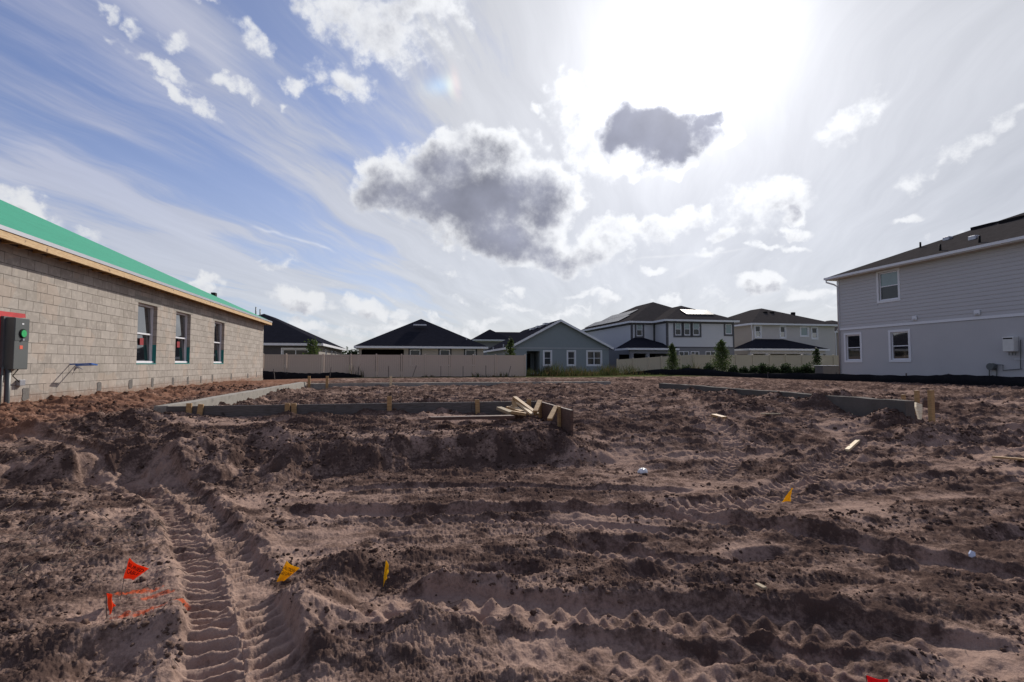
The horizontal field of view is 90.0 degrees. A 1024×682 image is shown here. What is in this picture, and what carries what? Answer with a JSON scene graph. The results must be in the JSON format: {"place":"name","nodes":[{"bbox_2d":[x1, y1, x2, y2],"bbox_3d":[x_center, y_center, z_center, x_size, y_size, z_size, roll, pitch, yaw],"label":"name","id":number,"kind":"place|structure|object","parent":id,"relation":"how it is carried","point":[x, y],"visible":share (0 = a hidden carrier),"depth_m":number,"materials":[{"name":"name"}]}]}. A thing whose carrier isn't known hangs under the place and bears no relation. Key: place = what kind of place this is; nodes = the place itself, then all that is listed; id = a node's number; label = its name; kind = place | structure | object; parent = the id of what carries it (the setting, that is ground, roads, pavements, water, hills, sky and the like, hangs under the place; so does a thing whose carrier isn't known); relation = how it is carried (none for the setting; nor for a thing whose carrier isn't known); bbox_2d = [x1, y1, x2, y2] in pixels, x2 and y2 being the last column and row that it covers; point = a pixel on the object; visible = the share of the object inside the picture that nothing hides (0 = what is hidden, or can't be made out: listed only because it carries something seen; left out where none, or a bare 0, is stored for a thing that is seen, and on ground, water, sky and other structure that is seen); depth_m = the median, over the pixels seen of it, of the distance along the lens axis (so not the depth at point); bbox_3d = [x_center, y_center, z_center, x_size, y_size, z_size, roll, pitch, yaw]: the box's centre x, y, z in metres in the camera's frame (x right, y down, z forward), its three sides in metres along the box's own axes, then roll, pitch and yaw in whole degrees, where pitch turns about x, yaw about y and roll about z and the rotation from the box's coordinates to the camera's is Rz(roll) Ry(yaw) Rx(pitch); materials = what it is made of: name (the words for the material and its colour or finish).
{"place":"outdoors","nodes":[
{"label":"outdoors","id":0,"kind":"place"},
{"bbox_2d":[258,314,346,372],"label":"dark hip house","id":1,"kind":"structure","parent":0,"point":[281,337],"depth_m":43.43,"materials":[{"name":"grey paint"}]},
{"bbox_2d":[281,348,308,361],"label":"window","id":2,"kind":"structure","parent":1,"relation":"in","point":[283,350],"depth_m":42.60,"materials":[{"name":"white glass"}]},
{"bbox_2d":[354,319,487,374],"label":"black roofed house","id":3,"kind":"structure","parent":0,"point":[420,337],"depth_m":49.42,"materials":[{"name":"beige paint"}]},
{"bbox_2d":[408,348,421,366],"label":"window","id":4,"kind":"structure","parent":3,"relation":"in","point":[414,351],"depth_m":48.48,"materials":[{"name":"white glass"}]},
{"bbox_2d":[438,348,450,366],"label":"window","id":5,"kind":"structure","parent":3,"relation":"in","point":[443,351],"depth_m":49.05,"materials":[{"name":"white glass"}]},
{"bbox_2d":[464,349,476,354],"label":"window","id":6,"kind":"structure","parent":3,"relation":"in","point":[469,351],"depth_m":49.56,"materials":[{"name":"grey glass"}]},
{"bbox_2d":[0,447,1007,668],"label":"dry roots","id":7,"kind":"object","parent":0,"point":[183,539],"visible":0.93,"depth_m":3.56,"materials":[{"name":"brown plant"}]},
{"bbox_2d":[0,366,1023,681],"bbox_3d":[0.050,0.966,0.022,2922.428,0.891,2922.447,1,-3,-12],"label":"ground","id":8,"kind":"structure","parent":0,"point":[244,620],"depth_m":3.81,"materials":[{"name":"soil"}]},
{"bbox_2d":[106,593,115,618],"bbox_3d":[-2.079,1.387,2.653,0.041,0.191,0.088,2,-3,-35],"label":"marking flag","id":9,"kind":"object","parent":8,"relation":"on","point":[110,603],"visible":1,"depth_m":2.62,"materials":[{"name":"plastic"}]},
{"bbox_2d":[120,558,148,598],"bbox_3d":[-2.107,1.342,2.861,0.133,0.271,0.048,1,-3,-21],"label":"marking flag","id":10,"kind":"object","parent":8,"relation":"on","point":[133,571],"visible":0.99,"depth_m":2.85,"materials":[{"name":"plastic"}]},
{"bbox_2d":[0,200,271,404],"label":"block house","id":11,"kind":"structure","parent":8,"relation":"on","point":[81,315],"depth_m":12.65,"materials":[{"name":"concrete"}]},
{"bbox_2d":[136,303,155,363],"bbox_3d":[-10.601,-0.191,14.732,0.206,1.723,1.217,1,-3,-13],"label":"window","id":12,"kind":"structure","parent":11,"relation":"in","point":[146,352],"depth_m":14.97,"materials":[{"name":"white plastic"}]},
{"bbox_2d":[175,312,189,363],"bbox_3d":[-11.192,-0.088,17.252,0.206,1.719,1.259,1,-3,-13],"label":"window","id":13,"kind":"structure","parent":11,"relation":"in","point":[182,352],"depth_m":17.54,"materials":[{"name":"white plastic"}]},
{"bbox_2d":[214,322,223,363],"bbox_3d":[-12.029,0.078,20.851,0.206,1.712,1.249,1,-3,-13],"label":"window","id":14,"kind":"structure","parent":11,"relation":"in","point":[218,353],"depth_m":21.21,"materials":[{"name":"white plastic"}]},
{"bbox_2d":[154,382,305,412],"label":"foundation wall","id":15,"kind":"structure","parent":8,"relation":"on","point":[231,398],"depth_m":10.99,"materials":[{"name":"concrete"}]},
{"bbox_2d":[276,560,298,588],"bbox_3d":[-1.343,1.399,3.002,0.171,0.226,0.082,-1,-3,19],"label":"marking flag","id":16,"kind":"object","parent":8,"relation":"on","point":[288,570],"visible":0.99,"depth_m":2.99,"materials":[{"name":"plastic"}]},
{"bbox_2d":[308,376,310,387],"bbox_3d":[-7.455,1.521,18.812,0.090,0.468,0.050,1,-3,-12],"label":"wood stake","id":17,"kind":"object","parent":8,"relation":"on","point":[309,379],"visible":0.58,"depth_m":18.79,"materials":[{"name":"brown wood"}]},
{"bbox_2d":[303,337,321,359],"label":"young tree","id":18,"kind":"object","parent":8,"relation":"on","point":[313,346],"visible":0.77,"depth_m":40.87,"materials":[{"name":"green plant"}]},
{"bbox_2d":[342,349,356,362],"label":"tree","id":19,"kind":"object","parent":8,"relation":"on","point":[343,353],"visible":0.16,"depth_m":95.99,"materials":[{"name":"green plant"}]},
{"bbox_2d":[166,396,536,417],"bbox_3d":[-2.438,1.204,8.477,5.904,0.573,0.082,1,-3,-12],"label":"form board","id":20,"kind":"object","parent":8,"relation":"on","point":[475,407],"visible":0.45,"depth_m":8.40,"materials":[{"name":"grey wood"}]},
{"bbox_2d":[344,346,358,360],"bbox_3d":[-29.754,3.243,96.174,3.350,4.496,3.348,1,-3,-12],"label":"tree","id":21,"kind":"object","parent":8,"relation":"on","point":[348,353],"visible":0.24,"depth_m":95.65,"materials":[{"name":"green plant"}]},
{"bbox_2d":[381,560,388,591],"bbox_3d":[-0.742,1.403,3.019,0.054,0.242,0.041,2,-4,-43],"label":"marking flag","id":22,"kind":"object","parent":8,"relation":"on","point":[386,570],"visible":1,"depth_m":3.00,"materials":[{"name":"plastic"}]},
{"bbox_2d":[263,353,525,376],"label":"vinyl fence","id":23,"kind":"object","parent":8,"relation":"on","point":[481,365],"visible":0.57,"depth_m":40.94,"materials":[{"name":"beige plastic"}]},
{"bbox_2d":[263,365,525,379],"bbox_3d":[-9.142,2.428,39.210,20.484,1.113,4.566,1,-3,-24],"label":"silt fence","id":24,"kind":"object","parent":8,"relation":"on","point":[270,375],"visible":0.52,"depth_m":36.55,"materials":[{"name":"black fabric"}]},
{"bbox_2d":[307,381,610,389],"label":"foundation wall","id":25,"kind":"structure","parent":8,"relation":"on","point":[317,386],"depth_m":19.70,"materials":[{"name":"concrete"}]},
{"bbox_2d":[428,415,514,419],"bbox_3d":[-0.586,1.141,7.641,1.346,0.084,0.140,1,-3,-28],"label":"dark plank","id":26,"kind":"object","parent":8,"relation":"on","point":[471,417],"visible":1,"depth_m":7.55,"materials":[{"name":"grey wood"}]},
{"bbox_2d":[471,329,518,354],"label":"house","id":27,"kind":"structure","parent":8,"relation":"on","point":[489,338],"depth_m":94.66,"materials":[{"name":"grey paint"}]},
{"bbox_2d":[504,338,515,354],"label":"young tree","id":28,"kind":"object","parent":8,"relation":"on","point":[510,348],"visible":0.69,"depth_m":43.97,"materials":[{"name":"green plant"}]},
{"bbox_2d":[0,378,1023,681],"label":"loose clods","id":29,"kind":"object","parent":8,"relation":"on","point":[14,630],"visible":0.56,"depth_m":4.27,"materials":[{"name":"soil"}]},
{"bbox_2d":[506,406,523,411],"bbox_3d":[0.050,1.146,8.547,0.090,0.090,0.409,2,-3,-36],"label":"wood stake","id":30,"kind":"object","parent":8,"relation":"on","point":[513,409],"visible":0.7,"depth_m":8.53,"materials":[{"name":"beige wood"}]},
{"bbox_2d":[511,399,517,407],"bbox_3d":[0.048,1.092,8.708,0.080,0.181,0.256,0,-3,-9],"label":"wood stake","id":31,"kind":"object","parent":30,"relation":"on","point":[514,404],"visible":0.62,"depth_m":8.72,"materials":[{"name":"brown wood"}]},
{"bbox_2d":[511,411,525,415],"bbox_3d":[0.110,1.166,8.262,0.244,0.080,0.090,0,-3,0],"label":"wood stake","id":32,"kind":"object","parent":8,"relation":"on","point":[518,413],"visible":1,"depth_m":8.22,"materials":[{"name":"beige wood"}]},
{"bbox_2d":[496,407,514,414],"bbox_3d":[-0.111,1.152,8.473,0.120,0.096,0.474,1,-3,-28],"label":"wood stake","id":33,"kind":"object","parent":32,"relation":"on","point":[505,410],"visible":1,"depth_m":8.43,"materials":[{"name":"beige wood"}]},
{"bbox_2d":[348,360,699,376],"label":"weeds","id":34,"kind":"object","parent":8,"relation":"on","point":[546,371],"visible":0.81,"depth_m":43.36,"materials":[{"name":"green plant"}]},
{"bbox_2d":[533,400,572,434],"bbox_3d":[0.530,1.228,8.131,0.311,0.504,1.851,1,-3,-12],"label":"form board","id":35,"kind":"object","parent":8,"relation":"on","point":[560,416],"visible":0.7,"depth_m":7.69,"materials":[{"name":"brown wood"}]},
{"bbox_2d":[616,354,693,372],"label":"vinyl fence","id":36,"kind":"object","parent":8,"relation":"on","point":[648,363],"visible":0.57,"depth_m":49.33,"materials":[{"name":"beige plastic"}]},
{"bbox_2d":[582,302,739,370],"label":"solar house","id":37,"kind":"structure","parent":8,"relation":"on","point":[651,329],"depth_m":54.58,"materials":[{"name":"white paint"}]},
{"bbox_2d":[619,354,654,366],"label":"patio door","id":38,"kind":"structure","parent":37,"relation":"in","point":[621,356],"depth_m":54.93,"materials":[{"name":"black glass"}]},
{"bbox_2d":[635,323,643,337],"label":"window","id":39,"kind":"structure","parent":37,"relation":"in","point":[639,329],"depth_m":55.44,"materials":[{"name":"grey glass"}]},
{"bbox_2d":[673,321,682,336],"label":"window","id":40,"kind":"structure","parent":37,"relation":"in","point":[677,325],"depth_m":53.41,"materials":[{"name":"grey glass"}]},
{"bbox_2d":[679,351,688,364],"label":"window","id":41,"kind":"structure","parent":37,"relation":"in","point":[680,352],"depth_m":53.46,"materials":[{"name":"grey glass"}]},
{"bbox_2d":[683,321,691,336],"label":"window","id":42,"kind":"structure","parent":37,"relation":"in","point":[686,324],"depth_m":53.62,"materials":[{"name":"grey glass"}]},
{"bbox_2d":[691,322,701,336],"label":"window","id":43,"kind":"structure","parent":37,"relation":"in","point":[694,327],"depth_m":53.83,"materials":[{"name":"grey glass"}]},
{"bbox_2d":[706,351,715,354],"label":"window","id":44,"kind":"structure","parent":37,"relation":"in","point":[707,352],"depth_m":54.04,"materials":[{"name":"grey glass"}]},
{"bbox_2d":[724,322,733,335],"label":"window","id":45,"kind":"structure","parent":37,"relation":"in","point":[728,326],"depth_m":54.61,"materials":[{"name":"grey glass"}]},
{"bbox_2d":[661,342,679,369],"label":"young tree","id":46,"kind":"object","parent":8,"relation":"on","point":[672,361],"visible":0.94,"depth_m":43.44,"materials":[{"name":"green plant"}]},
{"bbox_2d":[706,364,716,369],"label":"hedge shrub","id":47,"kind":"object","parent":8,"relation":"on","point":[710,367],"visible":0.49,"depth_m":42.10,"materials":[{"name":"green plant"}]},
{"bbox_2d":[711,414,726,418],"bbox_3d":[3.669,1.337,9.087,0.120,0.066,0.255,1,-3,-23],"label":"wood scrap","id":48,"kind":"object","parent":8,"relation":"on","point":[717,415],"visible":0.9,"depth_m":9.06,"materials":[{"name":"beige wood"}]},
{"bbox_2d":[709,339,733,371],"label":"young tree","id":49,"kind":"object","parent":8,"relation":"on","point":[721,363],"visible":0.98,"depth_m":41.86,"materials":[{"name":"green plant"}]},
{"bbox_2d":[728,364,738,371],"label":"hedge shrub","id":50,"kind":"object","parent":8,"relation":"on","point":[733,367],"visible":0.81,"depth_m":40.98,"materials":[{"name":"green plant"}]},
{"bbox_2d":[739,367,745,372],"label":"hedge shrub","id":51,"kind":"object","parent":8,"relation":"on","point":[742,370],"visible":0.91,"depth_m":40.57,"materials":[{"name":"green plant"}]},
{"bbox_2d":[743,365,751,372],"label":"hedge shrub","id":52,"kind":"object","parent":8,"relation":"on","point":[746,369],"visible":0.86,"depth_m":40.37,"materials":[{"name":"green plant"}]},
{"bbox_2d":[750,365,758,372],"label":"hedge shrub","id":53,"kind":"object","parent":8,"relation":"on","point":[754,369],"visible":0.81,"depth_m":40.20,"materials":[{"name":"green plant"}]},
{"bbox_2d":[755,583,766,589],"bbox_3d":[1.373,1.353,2.825,0.030,0.013,0.059,1,-3,-20],"label":"wood scrap","id":54,"kind":"object","parent":8,"relation":"on","point":[761,586],"visible":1,"depth_m":2.82,"materials":[{"name":"beige wood"}]},
{"bbox_2d":[757,363,769,373],"bbox_3d":[19.394,2.201,39.503,0.953,1.100,0.940,2,-3,-30],"label":"hedge shrub","id":55,"kind":"object","parent":8,"relation":"on","point":[763,369],"visible":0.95,"depth_m":39.38,"materials":[{"name":"green plant"}]},
{"bbox_2d":[694,354,838,371],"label":"vinyl fence","id":56,"kind":"object","parent":8,"relation":"on","point":[740,361],"visible":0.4,"depth_m":49.57,"materials":[{"name":"beige plastic"}]},
{"bbox_2d":[766,364,776,372],"bbox_3d":[19.886,2.261,39.337,0.856,1.078,0.632,0,-3,-9],"label":"hedge shrub","id":57,"kind":"object","parent":8,"relation":"on","point":[769,368],"visible":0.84,"depth_m":39.17,"materials":[{"name":"green plant"}]},
{"bbox_2d":[771,366,777,372],"bbox_3d":[20.122,2.286,39.212,0.819,0.889,0.861,-1,-3,30],"label":"hedge shrub","id":58,"kind":"object","parent":8,"relation":"on","point":[774,370],"visible":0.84,"depth_m":39.01,"materials":[{"name":"green plant"}]},
{"bbox_2d":[728,308,837,354],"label":"white patio house","id":59,"kind":"structure","parent":8,"relation":"on","point":[761,331],"depth_m":59.06,"materials":[{"name":"paint"}]},
{"bbox_2d":[754,325,761,337],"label":"window","id":60,"kind":"structure","parent":59,"relation":"in","point":[757,328],"depth_m":58.13,"materials":[{"name":"grey glass"}]},
{"bbox_2d":[779,325,786,338],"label":"window","id":61,"kind":"structure","parent":59,"relation":"in","point":[782,330],"depth_m":58.79,"materials":[{"name":"grey glass"}]},
{"bbox_2d":[800,326,808,336],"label":"window","id":62,"kind":"structure","parent":59,"relation":"in","point":[804,331],"depth_m":59.38,"materials":[{"name":"grey glass"}]},
{"bbox_2d":[811,326,817,339],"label":"window","id":63,"kind":"structure","parent":59,"relation":"in","point":[814,330],"depth_m":59.63,"materials":[{"name":"white plastic"}]},
{"bbox_2d":[778,363,790,372],"bbox_3d":[20.655,2.164,38.550,1.051,1.085,1.037,3,-4,-44],"label":"hedge shrub","id":64,"kind":"object","parent":8,"relation":"on","point":[784,365],"visible":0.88,"depth_m":38.42,"materials":[{"name":"green plant"}]},
{"bbox_2d":[659,383,914,418],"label":"foundation wall","id":65,"kind":"structure","parent":8,"relation":"on","point":[861,406],"depth_m":10.11,"materials":[{"name":"concrete"}]},
{"bbox_2d":[781,487,792,501],"bbox_3d":[2.324,1.369,4.334,0.090,0.370,0.627,-1,-3,27],"label":"marking flag","id":66,"kind":"object","parent":8,"relation":"on","point":[787,497],"visible":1,"depth_m":4.09,"materials":[{"name":"plastic"}]},
{"bbox_2d":[785,366,795,372],"bbox_3d":[20.777,2.288,38.003,0.627,0.844,0.848,1,-3,-15],"label":"hedge shrub","id":67,"kind":"object","parent":8,"relation":"on","point":[790,370],"visible":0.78,"depth_m":37.94,"materials":[{"name":"green plant"}]},
{"bbox_2d":[793,366,801,372],"bbox_3d":[21.187,2.223,37.949,0.849,0.902,0.808,-1,-3,26],"label":"hedge shrub","id":68,"kind":"object","parent":8,"relation":"on","point":[797,368],"visible":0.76,"depth_m":37.81,"materials":[{"name":"green plant"}]},
{"bbox_2d":[800,364,810,372],"bbox_3d":[21.483,2.156,37.290,0.953,0.972,0.940,1,-3,-20],"label":"hedge shrub","id":69,"kind":"object","parent":8,"relation":"on","point":[805,367],"visible":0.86,"depth_m":37.15,"materials":[{"name":"green plant"}]},
{"bbox_2d":[806,363,820,372],"bbox_3d":[21.728,2.116,36.961,1.112,1.176,0.822,-1,-3,28],"label":"hedge shrub","id":70,"kind":"object","parent":8,"relation":"on","point":[812,370],"visible":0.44,"depth_m":36.91,"materials":[{"name":"green plant"}]},
{"bbox_2d":[809,348,822,365],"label":"young tree","id":71,"kind":"object","parent":8,"relation":"on","point":[816,352],"visible":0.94,"depth_m":47.49,"materials":[{"name":"green plant"}]},
{"bbox_2d":[629,366,1023,386],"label":"silt fence","id":72,"kind":"object","parent":8,"relation":"on","point":[969,380],"visible":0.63,"depth_m":24.77,"materials":[{"name":"black fabric"}]},
{"bbox_2d":[814,365,838,373],"bbox_3d":[21.328,2.096,34.546,1.530,0.907,0.780,1,-3,-12],"label":"utility box","id":73,"kind":"object","parent":8,"relation":"on","point":[829,369],"visible":0.65,"depth_m":34.22,"materials":[{"name":"beige metal"}]},
{"bbox_2d":[826,320,838,354],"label":"neighbouring house","id":74,"kind":"structure","parent":8,"relation":"on","point":[836,327],"depth_m":72.90,"materials":[{"name":"beige paint"}]},
{"bbox_2d":[845,439,859,451],"bbox_3d":[5.199,1.545,7.755,0.055,0.098,1.258,-2,-4,43],"label":"wood scrap","id":75,"kind":"object","parent":8,"relation":"on","point":[853,444],"visible":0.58,"depth_m":7.51,"materials":[{"name":"beige wood"}]},
{"bbox_2d":[865,675,887,681],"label":"marking flag","id":76,"kind":"object","parent":8,"relation":"on","point":[870,679],"visible":1,"depth_m":1.95,"materials":[{"name":"plastic"}]},
{"bbox_2d":[914,390,919,413],"bbox_3d":[7.313,1.168,9.238,0.060,0.549,0.060,1,-3,-12],"label":"wood post","id":77,"kind":"object","parent":8,"relation":"on","point":[917,396],"visible":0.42,"depth_m":9.22,"materials":[{"name":"brown wood"}]},
{"bbox_2d":[914,402,922,419],"bbox_3d":[6.256,1.072,7.887,0.097,0.234,0.436,-2,-3,41],"label":"wood stake","id":78,"kind":"object","parent":8,"relation":"on","point":[918,409],"visible":1,"depth_m":7.89,"materials":[{"name":"beige wood"}]},
{"bbox_2d":[824,213,1023,376],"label":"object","id":79,"kind":"structure","parent":8,"relation":"on","point":[953,305],"depth_m":24.34,"materials":[{"name":"white paint"}]},
{"bbox_2d":[844,332,862,361],"bbox_3d":[19.375,0.373,29.029,0.143,1.680,1.209,0,-3,-10],"label":"window","id":80,"kind":"structure","parent":79,"relation":"in","point":[854,341],"depth_m":29.09,"materials":[{"name":"white plastic"}]},
{"bbox_2d":[876,267,900,303],"bbox_3d":[19.785,-2.898,26.878,0.143,1.720,1.357,0,-3,-10],"label":"window","id":81,"kind":"structure","parent":79,"relation":"in","point":[889,281],"depth_m":26.90,"materials":[{"name":"grey glass"}]},
{"bbox_2d":[888,329,910,361],"bbox_3d":[19.880,0.247,26.210,0.143,1.659,1.219,0,-3,-10],"label":"window","id":82,"kind":"structure","parent":79,"relation":"in","point":[901,340],"depth_m":26.25,"materials":[{"name":"white plastic"}]},
{"bbox_2d":[927,390,934,421],"bbox_3d":[7.115,1.235,8.682,0.070,0.808,0.070,1,-3,-12],"label":"wood post","id":83,"kind":"object","parent":8,"relation":"on","point":[931,404],"visible":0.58,"depth_m":8.66,"materials":[{"name":"brown wood"}]},
{"bbox_2d":[922,400,939,409],"bbox_3d":[7.339,1.119,8.975,0.268,0.177,0.040,-1,-3,11],"label":"cross board","id":84,"kind":"object","parent":83,"relation":"attached to","point":[925,403],"visible":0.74,"depth_m":8.97,"materials":[{"name":"brown wood"}]},
{"bbox_2d":[968,550,975,557],"bbox_3d":[3.058,1.418,3.406,0.049,0.048,0.016,0,-3,-7],"label":"paper scrap","id":85,"kind":"object","parent":8,"relation":"on","point":[971,554],"visible":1,"depth_m":3.40,"materials":[{"name":"white paper"}]},
{"bbox_2d":[992,456,1023,460],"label":"wood scrap","id":86,"kind":"object","parent":8,"relation":"on","point":[1001,457],"visible":1,"depth_m":6.53,"materials":[{"name":"beige wood"}]},
{"bbox_2d":[0,0,1023,353],"label":"sky","id":87,"kind":"structure","parent":0,"point":[349,173],"materials":[{"name":"blue"}]},
{"bbox_2d":[483,319,613,373],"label":"grey gable house","id":88,"kind":"structure","parent":0,"point":[563,343],"depth_m":51.51,"materials":[{"name":"blue paint"}]},
{"bbox_2d":[527,354,529,371],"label":"porch door","id":89,"kind":"structure","parent":88,"relation":"in","point":[528,355],"depth_m":52.77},
{"bbox_2d":[543,350,551,365],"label":"window","id":90,"kind":"structure","parent":88,"relation":"in","point":[547,354],"depth_m":50.98,"materials":[{"name":"white plastic"}]},
{"bbox_2d":[567,350,575,365],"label":"window","id":91,"kind":"structure","parent":88,"relation":"in","point":[571,354],"depth_m":51.48,"materials":[{"name":"white plastic"}]},
{"bbox_2d":[586,350,601,365],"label":"window","id":92,"kind":"structure","parent":88,"relation":"in","point":[593,357],"depth_m":51.96,"materials":[{"name":"white plastic"}]},
{"bbox_2d":[637,468,647,472],"bbox_3d":[1.565,1.546,6.129,0.131,0.055,0.104,1,-3,-12],"label":"crushed cup","id":93,"kind":"object","parent":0,"point":[642,470],"visible":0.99,"depth_m":6.10,"materials":[{"name":"white plastic"}]},
{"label":"wood stake","id":94,"kind":"object","parent":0,"visible":0},
{"bbox_2d":[515,401,533,414],"bbox_3d":[0.201,1.115,8.564,0.070,0.210,0.531,1,-3,-28],"label":"wood stake","id":95,"kind":"object","parent":94,"relation":"on","point":[527,410],"visible":0.82,"depth_m":8.48,"materials":[{"name":"beige wood"}]},
{"bbox_2d":[512,396,538,414],"bbox_3d":[0.225,1.088,8.621,0.085,0.285,0.585,2,-3,-40],"label":"wood stake","id":96,"kind":"object","parent":95,"relation":"on","point":[518,400],"visible":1,"depth_m":8.63,"materials":[{"name":"beige wood"}]}
]}

